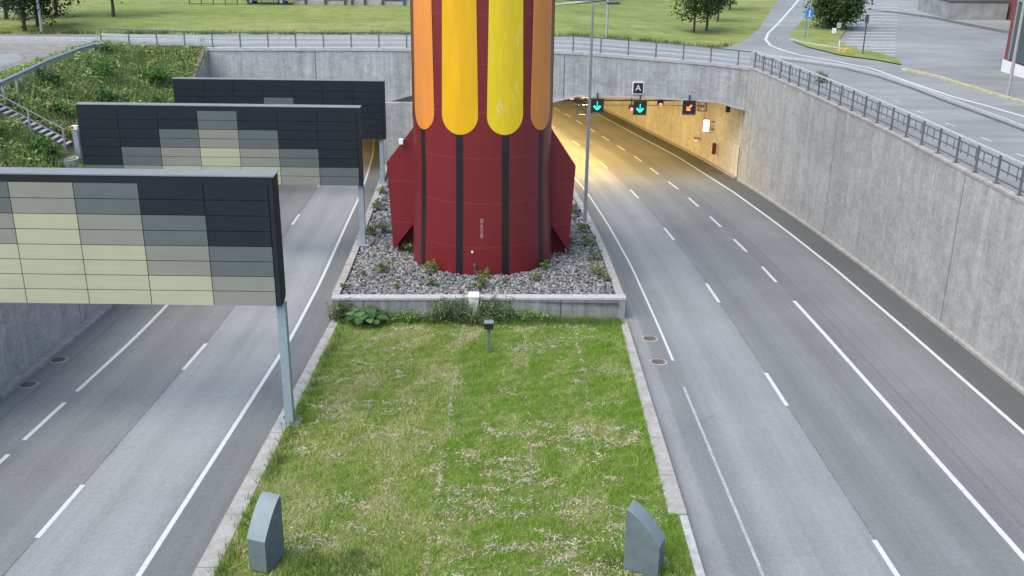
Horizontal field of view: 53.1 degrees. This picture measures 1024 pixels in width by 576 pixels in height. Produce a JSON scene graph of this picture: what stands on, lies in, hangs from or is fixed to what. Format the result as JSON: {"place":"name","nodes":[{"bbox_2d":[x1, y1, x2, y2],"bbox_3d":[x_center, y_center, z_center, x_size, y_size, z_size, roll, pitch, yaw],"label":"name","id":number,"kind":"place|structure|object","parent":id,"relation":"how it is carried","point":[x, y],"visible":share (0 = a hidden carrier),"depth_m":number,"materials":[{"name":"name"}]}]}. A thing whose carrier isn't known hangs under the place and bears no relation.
{"place":"outdoors","nodes":[
{"label":"outdoors","id":0,"kind":"place"},
{"bbox_2d":[0,54,23,67],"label":"road","id":1,"kind":"structure","parent":0,"point":[6,60],"depth_m":67.05,"materials":[{"name":"grey asphalt"}]},
{"bbox_2d":[0,43,83,71],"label":"gravel yard","id":2,"kind":"structure","parent":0,"point":[26,52],"depth_m":71.49,"materials":[{"name":"grey gravel"}]},
{"bbox_2d":[0,37,210,167],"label":"bank","id":3,"kind":"structure","parent":0,"point":[70,145],"depth_m":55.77,"materials":[{"name":"green plant"}]},
{"bbox_2d":[0,95,66,150],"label":"handrail","id":4,"kind":"object","parent":3,"relation":"on","point":[30,128],"visible":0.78,"depth_m":53.89,"materials":[{"name":"metal"}]},
{"bbox_2d":[0,104,73,146],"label":"outdoor stairs","id":5,"kind":"structure","parent":3,"relation":"on","point":[59,141],"depth_m":54.66,"materials":[{"name":"stone"}]},
{"bbox_2d":[24,134,63,157],"bbox_3d":[-23.898,-7.261,52.255,1.905,1.241,2.199,1,21,0],"label":"shrub","id":6,"kind":"object","parent":3,"relation":"on","point":[41,144],"visible":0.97,"depth_m":52.06,"materials":[{"name":"green plant"}]},
{"bbox_2d":[35,67,64,88],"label":"shrub","id":7,"kind":"object","parent":3,"relation":"on","point":[49,75],"visible":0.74,"depth_m":60.10,"materials":[{"name":"green plant"}]},
{"bbox_2d":[0,42,104,104],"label":"guard rail","id":8,"kind":"object","parent":3,"relation":"on","point":[20,75],"visible":0.73,"depth_m":60.80,"materials":[{"name":"metal"}]},
{"bbox_2d":[39,99,76,119],"bbox_3d":[-25.307,-10.029,57.400,1.659,1.216,2.213,17,26,37],"label":"shrub","id":9,"kind":"object","parent":3,"relation":"on","point":[66,110],"visible":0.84,"depth_m":57.28,"materials":[{"name":"green plant"}]},
{"bbox_2d":[54,156,79,167],"bbox_3d":[-23.123,-6.512,53.198,1.240,0.530,1.240,1,21,0],"label":"concrete ring","id":10,"kind":"object","parent":3,"relation":"on","point":[71,161],"visible":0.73,"depth_m":52.80,"materials":[{"name":"concrete"}]},
{"bbox_2d":[71,125,82,161],"bbox_3d":[-22.863,-7.524,53.883,0.325,2.050,0.265,1,21,0],"label":"marker post","id":11,"kind":"object","parent":3,"relation":"on","point":[76,137],"visible":0.86,"depth_m":53.72,"materials":[{"name":"grey metal"}]},
{"bbox_2d":[91,41,113,54],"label":"shrub","id":12,"kind":"object","parent":3,"relation":"on","point":[107,47],"visible":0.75,"depth_m":70.05,"materials":[{"name":"green plant"}]},
{"bbox_2d":[0,37,206,167],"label":"bank weeds","id":13,"kind":"object","parent":3,"relation":"on","point":[39,89],"visible":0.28,"depth_m":62.08,"materials":[{"name":"green plant"}]},
{"bbox_2d":[89,58,118,79],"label":"shrub","id":14,"kind":"object","parent":3,"relation":"on","point":[106,66],"visible":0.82,"depth_m":65.52,"materials":[{"name":"green plant"}]},
{"bbox_2d":[91,86,128,101],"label":"shrub","id":15,"kind":"object","parent":3,"relation":"on","point":[104,97],"visible":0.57,"depth_m":61.88,"materials":[{"name":"green plant"}]},
{"bbox_2d":[133,64,171,84],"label":"shrub","id":16,"kind":"object","parent":3,"relation":"on","point":[154,72],"visible":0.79,"depth_m":69.94,"materials":[{"name":"green plant"}]},
{"bbox_2d":[143,94,171,102],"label":"shrub","id":17,"kind":"object","parent":3,"relation":"on","point":[160,100],"visible":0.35,"depth_m":66.47,"materials":[{"name":"green plant"}]},
{"bbox_2d":[192,49,209,77],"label":"wing wall","id":18,"kind":"structure","parent":3,"relation":"on","point":[205,73],"depth_m":72.88,"materials":[{"name":"concrete"}]},
{"bbox_2d":[0,139,379,575],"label":"road","id":19,"kind":"structure","parent":0,"point":[131,436],"depth_m":33.55,"materials":[{"name":"grey asphalt"}]},
{"bbox_2d":[18,381,38,388],"bbox_3d":[-17.119,3.406,36.233,0.720,0.031,0.720,1,16,0],"label":"manhole cover","id":20,"kind":"object","parent":19,"relation":"on","point":[27,384],"visible":1,"depth_m":36.18,"materials":[{"name":"metal"}]},
{"bbox_2d":[0,303,116,400],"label":"retaining wall","id":21,"kind":"structure","parent":19,"relation":"on","point":[35,338],"depth_m":38.06,"materials":[{"name":"concrete"}]},
{"bbox_2d":[49,356,68,362],"bbox_3d":[-17.113,2.699,38.647,0.720,0.031,0.720,1,16,0],"label":"manhole cover","id":22,"kind":"object","parent":19,"relation":"on","point":[61,359],"visible":1,"depth_m":38.63,"materials":[{"name":"metal"}]},
{"bbox_2d":[0,305,167,463],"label":"road marking","id":23,"kind":"object","parent":19,"relation":"on","point":[35,429],"visible":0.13,"depth_m":37.06,"materials":[{"name":"white paint"}]},
{"bbox_2d":[34,185,318,537],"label":"road marking","id":24,"kind":"object","parent":19,"relation":"on","point":[58,512],"visible":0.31,"depth_m":28.23,"materials":[{"name":"white paint"}]},
{"bbox_2d":[136,139,374,575],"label":"road marking","id":25,"kind":"object","parent":19,"relation":"on","point":[178,513],"visible":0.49,"depth_m":33.01,"materials":[{"name":"white paint"}]},
{"bbox_2d":[192,320,337,575],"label":"kerb","id":26,"kind":"structure","parent":19,"relation":"on","point":[226,530],"depth_m":28.83,"materials":[{"name":"concrete"}]},
{"bbox_2d":[0,0,777,74],"bbox_3d":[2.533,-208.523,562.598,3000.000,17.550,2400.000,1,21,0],"label":"ground","id":27,"kind":"structure","parent":0,"point":[741,21],"depth_m":94.39,"materials":[{"name":"green plant"}]},
{"bbox_2d":[0,0,71,30],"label":"deciduous tree","id":28,"kind":"object","parent":27,"relation":"on","point":[20,5],"visible":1,"depth_m":80.86,"materials":[{"name":"green plant"}]},
{"bbox_2d":[2,0,74,26],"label":"deciduous tree","id":29,"kind":"object","parent":27,"relation":"on","point":[36,13],"visible":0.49,"depth_m":84.42,"materials":[{"name":"green plant"}]},
{"bbox_2d":[36,0,42,31],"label":"street lamp","id":30,"kind":"object","parent":27,"relation":"on","point":[40,20],"visible":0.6,"depth_m":80.26,"materials":[{"name":"metal"}]},
{"bbox_2d":[51,0,84,16],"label":"deciduous tree","id":31,"kind":"object","parent":27,"relation":"on","point":[78,1],"visible":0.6,"depth_m":90.97,"materials":[{"name":"green plant"}]},
{"bbox_2d":[189,0,291,5],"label":"fence","id":32,"kind":"object","parent":27,"relation":"on","point":[213,3],"visible":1,"depth_m":102.48,"materials":[{"name":"metal"}]},
{"bbox_2d":[243,0,290,4],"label":"parked van","id":33,"kind":"object","parent":27,"relation":"on","point":[279,1],"visible":0.97,"depth_m":103.01,"materials":[{"name":"white metal"}]},
{"bbox_2d":[293,0,409,5],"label":"long low building","id":34,"kind":"structure","parent":27,"relation":"on","point":[365,2],"depth_m":103.88,"materials":[{"name":"metal"}]},
{"bbox_2d":[205,46,751,178],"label":"tunnel portal","id":35,"kind":"object","parent":27,"relation":"on","point":[615,75],"visible":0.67,"depth_m":74.27,"materials":[{"name":"concrete"}]},
{"bbox_2d":[99,28,750,64],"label":"bridge railing","id":36,"kind":"object","parent":35,"relation":"on","point":[406,42],"visible":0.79,"depth_m":73.78,"materials":[{"name":"metal"}]},
{"bbox_2d":[591,93,603,112],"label":"lane signal","id":37,"kind":"object","parent":35,"relation":"hanging from","point":[597,104],"visible":0.82,"depth_m":74.81,"materials":[{"name":"black plastic"}]},
{"bbox_2d":[632,82,643,94],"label":"letter sign","id":38,"kind":"object","parent":35,"relation":"attached to","point":[637,87],"visible":1,"depth_m":74.50,"materials":[{"name":"black metal"}]},
{"bbox_2d":[633,95,646,114],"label":"lane signal","id":39,"kind":"object","parent":35,"relation":"hanging from","point":[639,107],"visible":1,"depth_m":74.84,"materials":[{"name":"black plastic"}]},
{"bbox_2d":[682,95,696,114],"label":"lane signal","id":40,"kind":"object","parent":35,"relation":"hanging from","point":[689,107],"visible":1,"depth_m":74.83,"materials":[{"name":"black plastic"}]},
{"bbox_2d":[605,0,608,37],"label":"street lamp","id":41,"kind":"object","parent":27,"relation":"on","point":[607,16],"visible":0.91,"depth_m":84.11,"materials":[{"name":"metal"}]},
{"bbox_2d":[667,0,720,32],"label":"deciduous tree","id":42,"kind":"object","parent":27,"relation":"on","point":[694,7],"visible":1,"depth_m":92.83,"materials":[{"name":"green plant"}]},
{"bbox_2d":[688,0,725,30],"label":"deciduous tree","id":43,"kind":"object","parent":27,"relation":"on","point":[719,6],"visible":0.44,"depth_m":95.39,"materials":[{"name":"green plant"}]},
{"bbox_2d":[716,0,737,21],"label":"deciduous tree","id":44,"kind":"object","parent":27,"relation":"on","point":[732,3],"visible":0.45,"depth_m":102.74,"materials":[{"name":"green plant"}]},
{"bbox_2d":[918,0,1008,19],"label":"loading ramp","id":45,"kind":"structure","parent":27,"relation":"on","point":[973,9],"depth_m":107.01,"materials":[{"name":"grey concrete"}]},
{"bbox_2d":[1004,0,1013,20],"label":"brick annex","id":46,"kind":"object","parent":27,"relation":"on","point":[1010,9],"depth_m":106.88,"materials":[{"name":"brick"}]},
{"bbox_2d":[1001,0,1023,77],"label":"brick building","id":47,"kind":"structure","parent":27,"relation":"on","point":[1010,46],"depth_m":72.35,"materials":[{"name":"white paint"}]},
{"bbox_2d":[1007,0,1023,63],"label":"window","id":48,"kind":"structure","parent":47,"relation":"in","point":[1020,53],"depth_m":71.92,"materials":[{"name":"glass"}]},
{"bbox_2d":[214,319,701,575],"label":"median ground","id":49,"kind":"structure","parent":0,"point":[455,522],"depth_m":30.17,"materials":[{"name":"green plant"}]},
{"bbox_2d":[0,167,301,426],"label":"panel gantry","id":50,"kind":"object","parent":49,"relation":"on","point":[140,236],"visible":1,"depth_m":30.55,"materials":[{"name":"metal"}]},
{"bbox_2d":[246,491,284,572],"bbox_3d":[-5.948,5.965,24.700,0.490,1.860,0.864,7,21,16],"label":"wedge cabinet","id":51,"kind":"object","parent":49,"relation":"on","point":[265,543],"visible":1,"depth_m":24.50,"materials":[{"name":"grey metal"}]},
{"bbox_2d":[326,297,354,321],"bbox_3d":[-7.239,0.959,43.075,1.275,1.060,0.993,1,21,0],"label":"weed clump","id":52,"kind":"object","parent":49,"relation":"on","point":[338,313],"visible":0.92,"depth_m":43.03,"materials":[{"name":"green plant"}]},
{"bbox_2d":[344,305,388,324],"bbox_3d":[-6.031,1.176,42.668,1.886,0.784,1.825,1,21,0],"label":"burdock plant","id":53,"kind":"object","parent":49,"relation":"on","point":[361,316],"visible":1,"depth_m":42.31,"materials":[{"name":"green plant"}]},
{"bbox_2d":[375,306,436,326],"bbox_3d":[-4.532,1.244,43.017,2.842,0.636,1.320,1,21,0],"label":"weed clump","id":54,"kind":"object","parent":49,"relation":"on","point":[401,315],"visible":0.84,"depth_m":43.06,"materials":[{"name":"green plant"}]},
{"bbox_2d":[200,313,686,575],"bbox_3d":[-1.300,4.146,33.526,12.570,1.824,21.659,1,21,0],"label":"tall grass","id":55,"kind":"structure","parent":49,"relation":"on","point":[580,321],"depth_m":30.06,"materials":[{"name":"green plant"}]},
{"bbox_2d":[428,292,474,325],"bbox_3d":[-2.526,0.894,43.064,2.045,1.298,1.308,1,21,0],"label":"weed clump","id":56,"kind":"object","parent":49,"relation":"on","point":[450,316],"visible":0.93,"depth_m":42.92,"materials":[{"name":"green plant"}]},
{"bbox_2d":[237,320,670,575],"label":"mowings","id":57,"kind":"object","parent":49,"relation":"on","point":[569,554],"visible":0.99,"depth_m":29.37,"materials":[{"name":"beige plant"}]},
{"bbox_2d":[468,292,478,317],"bbox_3d":[-1.630,0.813,43.485,0.460,1.180,0.590,1,21,0],"label":"white cabinet","id":58,"kind":"object","parent":49,"relation":"on","point":[472,295],"visible":0.54,"depth_m":43.17,"materials":[{"name":"metal"}]},
{"bbox_2d":[458,311,492,327],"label":"weed clump","id":59,"kind":"object","parent":49,"relation":"on","point":[479,318],"visible":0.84,"depth_m":42.76,"materials":[{"name":"green plant"}]},
{"bbox_2d":[484,320,493,352],"bbox_3d":[-0.891,1.924,39.429,0.370,1.370,0.330,1,21,0],"label":"bollard light","id":60,"kind":"object","parent":49,"relation":"on","point":[488,325],"visible":1,"depth_m":39.24,"materials":[{"name":"grey metal"}]},
{"bbox_2d":[474,293,514,324],"bbox_3d":[-0.751,0.886,43.137,1.775,1.309,1.302,1,21,0],"label":"weed clump","id":61,"kind":"object","parent":49,"relation":"on","point":[493,310],"visible":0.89,"depth_m":42.96,"materials":[{"name":"green plant"}]},
{"bbox_2d":[499,307,553,323],"bbox_3d":[0.589,1.177,43.424,2.542,0.623,1.051,1,21,0],"label":"weed clump","id":62,"kind":"object","parent":49,"relation":"on","point":[528,313],"visible":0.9,"depth_m":43.30,"materials":[{"name":"green plant"}]},
{"bbox_2d":[623,500,664,575],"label":"wedge cabinet","id":63,"kind":"object","parent":49,"relation":"on","point":[644,546],"visible":0.99,"depth_m":24.44,"materials":[{"name":"grey metal"}]},
{"bbox_2d":[342,174,617,302],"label":"gravel ground","id":64,"kind":"structure","parent":0,"point":[488,281],"depth_m":47.06,"materials":[{"name":"grey gravel"}]},
{"bbox_2d":[366,223,380,234],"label":"weed plant","id":65,"kind":"object","parent":64,"relation":"on","point":[371,230],"visible":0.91,"depth_m":54.55,"materials":[{"name":"green plant"}]},
{"bbox_2d":[372,258,395,273],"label":"weed plant","id":66,"kind":"object","parent":64,"relation":"on","point":[381,267],"visible":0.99,"depth_m":47.40,"materials":[{"name":"green plant"}]},
{"bbox_2d":[400,241,412,253],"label":"weed plant","id":67,"kind":"object","parent":64,"relation":"on","point":[406,245],"visible":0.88,"depth_m":51.07,"materials":[{"name":"green plant"}]},
{"bbox_2d":[420,259,439,272],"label":"weed plant","id":68,"kind":"object","parent":64,"relation":"on","point":[432,267],"visible":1,"depth_m":47.46,"materials":[{"name":"green plant"}]},
{"bbox_2d":[471,274,488,287],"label":"weed plant","id":69,"kind":"object","parent":64,"relation":"on","point":[480,280],"visible":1,"depth_m":45.32,"materials":[{"name":"green plant"}]},
{"bbox_2d":[387,0,575,276],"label":"rocket tower","id":70,"kind":"structure","parent":64,"relation":"on","point":[481,166],"depth_m":46.04,"materials":[{"name":"red metal"}]},
{"bbox_2d":[580,234,595,245],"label":"weed plant","id":71,"kind":"object","parent":64,"relation":"on","point":[591,241],"visible":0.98,"depth_m":52.96,"materials":[{"name":"green plant"}]},
{"bbox_2d":[587,248,602,260],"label":"weed plant","id":72,"kind":"object","parent":64,"relation":"on","point":[594,254],"visible":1,"depth_m":50.13,"materials":[{"name":"green plant"}]},
{"bbox_2d":[586,263,606,274],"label":"weed plant","id":73,"kind":"object","parent":64,"relation":"on","point":[598,267],"visible":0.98,"depth_m":47.31,"materials":[{"name":"green plant"}]},
{"bbox_2d":[0,0,1023,193],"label":"road","id":74,"kind":"structure","parent":0,"point":[953,51],"depth_m":76.42,"materials":[{"name":"grey asphalt"}]},
{"bbox_2d":[0,37,199,42],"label":"kerb","id":75,"kind":"structure","parent":74,"relation":"on","point":[54,38],"depth_m":76.19,"materials":[{"name":"concrete"}]},
{"bbox_2d":[760,54,1023,127],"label":"kerb","id":76,"kind":"structure","parent":74,"relation":"on","point":[953,100],"depth_m":65.30,"materials":[{"name":"concrete"}]},
{"bbox_2d":[764,0,1023,116],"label":"road marking","id":77,"kind":"object","parent":74,"relation":"on","point":[779,21],"visible":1,"depth_m":74.65,"materials":[{"name":"white paint"}]},
{"bbox_2d":[765,58,1023,131],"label":"gutter","id":78,"kind":"object","parent":74,"relation":"on","point":[989,117],"visible":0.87,"depth_m":61.74,"materials":[{"name":"concrete"}]},
{"bbox_2d":[869,9,1008,32],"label":"asphalt patch","id":79,"kind":"object","parent":74,"relation":"on","point":[970,25],"visible":0.91,"depth_m":105.37,"materials":[{"name":"grey asphalt"}]},
{"bbox_2d":[900,68,1023,104],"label":"kerb","id":80,"kind":"structure","parent":74,"relation":"on","point":[970,86],"depth_m":66.13,"materials":[{"name":"grey concrete"}]},
{"bbox_2d":[1006,0,1023,95],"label":"street lamp","id":81,"kind":"object","parent":74,"relation":"on","point":[1014,55],"visible":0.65,"depth_m":61.18,"materials":[{"name":"metal"}]},
{"bbox_2d":[555,0,600,4],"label":"path","id":82,"kind":"structure","parent":0,"point":[582,1],"depth_m":110.98,"materials":[{"name":"stone"}]},
{"bbox_2d":[552,98,1023,575],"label":"road","id":83,"kind":"structure","parent":0,"point":[833,468],"depth_m":36.53,"materials":[{"name":"grey asphalt"}]},
{"bbox_2d":[331,164,625,318],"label":"planter wall","id":84,"kind":"structure","parent":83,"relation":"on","point":[421,303],"depth_m":43.88,"materials":[{"name":"concrete"}]},
{"bbox_2d":[75,102,370,246],"bbox_3d":[-14.213,-5.610,51.109,14.000,7.091,0.630,1,21,0],"label":"panel gantry","id":85,"kind":"object","parent":84,"relation":"on","point":[294,144],"visible":0.87,"depth_m":50.17,"materials":[{"name":"metal"}]},
{"bbox_2d":[172,77,387,183],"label":"panel gantry","id":86,"kind":"object","parent":84,"relation":"on","point":[368,95],"visible":0.55,"depth_m":66.35,"materials":[{"name":"metal"}]},
{"bbox_2d":[581,2,619,223],"bbox_3d":[4.745,-9.292,55.640,1.670,12.030,0.440,-1,21,-5],"label":"street lamp","id":87,"kind":"object","parent":84,"relation":"on","point":[585,221],"visible":0.93,"depth_m":55.60,"materials":[{"name":"metal"}]},
{"bbox_2d":[575,178,673,360],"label":"road marking","id":88,"kind":"object","parent":83,"relation":"on","point":[660,331],"visible":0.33,"depth_m":49.11,"materials":[{"name":"paint"}]},
{"bbox_2d":[641,336,657,341],"bbox_3d":[5.613,2.054,41.787,0.720,0.031,0.720,1,16,0],"label":"manhole cover","id":89,"kind":"object","parent":83,"relation":"on","point":[650,338],"visible":1,"depth_m":41.72,"materials":[{"name":"metal"}]},
{"bbox_2d":[621,320,686,514],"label":"kerb","id":90,"kind":"structure","parent":83,"relation":"on","point":[674,500],"depth_m":32.15,"materials":[{"name":"concrete"}]},
{"bbox_2d":[649,358,666,364],"bbox_3d":[5.587,2.814,39.196,0.720,0.031,0.720,1,16,0],"label":"manhole cover","id":91,"kind":"object","parent":83,"relation":"on","point":[656,361],"visible":1,"depth_m":39.18,"materials":[{"name":"metal"}]},
{"bbox_2d":[575,97,742,177],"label":"tunnel","id":92,"kind":"structure","parent":83,"relation":"on","point":[673,125],"depth_m":88.17,"materials":[{"name":"concrete"}]},
{"bbox_2d":[562,100,700,105],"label":"signal beam","id":93,"kind":"structure","parent":92,"relation":"attached to","point":[633,100],"depth_m":76.29,"materials":[{"name":"metal"}]},
{"bbox_2d":[702,119,714,131],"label":"emergency sign","id":94,"kind":"object","parent":92,"relation":"attached to","point":[705,125],"visible":1,"depth_m":83.11,"materials":[{"name":"white"}]},
{"bbox_2d":[555,108,776,281],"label":"road marking","id":95,"kind":"object","parent":83,"relation":"on","point":[745,250],"visible":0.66,"depth_m":62.57,"materials":[{"name":"white paint"}]},
{"bbox_2d":[679,515,704,575],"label":"kerb","id":96,"kind":"structure","parent":83,"relation":"on","point":[692,547],"depth_m":26.02,"materials":[{"name":"concrete"}]},
{"bbox_2d":[683,387,764,575],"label":"road marking","id":97,"kind":"object","parent":83,"relation":"on","point":[730,497],"visible":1,"depth_m":29.19,"materials":[{"name":"paint"}]},
{"bbox_2d":[552,126,899,575],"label":"road marking","id":98,"kind":"object","parent":83,"relation":"on","point":[886,558],"visible":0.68,"depth_m":35.73,"materials":[{"name":"white paint"}]},
{"bbox_2d":[566,99,1023,433],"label":"road marking","id":99,"kind":"object","parent":83,"relation":"on","point":[1013,423],"visible":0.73,"depth_m":45.44,"materials":[{"name":"white paint"}]},
{"bbox_2d":[737,67,1023,395],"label":"retaining wall","id":100,"kind":"structure","parent":83,"relation":"on","point":[929,233],"depth_m":48.37,"materials":[{"name":"concrete"}]},
{"bbox_2d":[753,50,1023,195],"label":"bridge railing","id":101,"kind":"object","parent":100,"relation":"on","point":[977,158],"visible":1,"depth_m":48.10,"materials":[{"name":"metal"}]},
{"bbox_2d":[793,301,1023,560],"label":"road marking","id":102,"kind":"object","parent":83,"relation":"on","point":[1007,539],"visible":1,"depth_m":32.10,"materials":[{"name":"white paint"}]},
{"bbox_2d":[790,1,900,63],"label":"grass island","id":103,"kind":"structure","parent":0,"point":[823,36],"depth_m":89.63,"materials":[{"name":"green plant"}]},
{"bbox_2d":[804,0,813,36],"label":"sign post","id":104,"kind":"object","parent":103,"relation":"on","point":[809,14],"visible":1,"depth_m":90.73,"materials":[{"name":"metal"}]},
{"bbox_2d":[802,0,873,29],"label":"shrub","id":105,"kind":"object","parent":103,"relation":"on","point":[834,12],"visible":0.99,"depth_m":96.70,"materials":[{"name":"green plant"}]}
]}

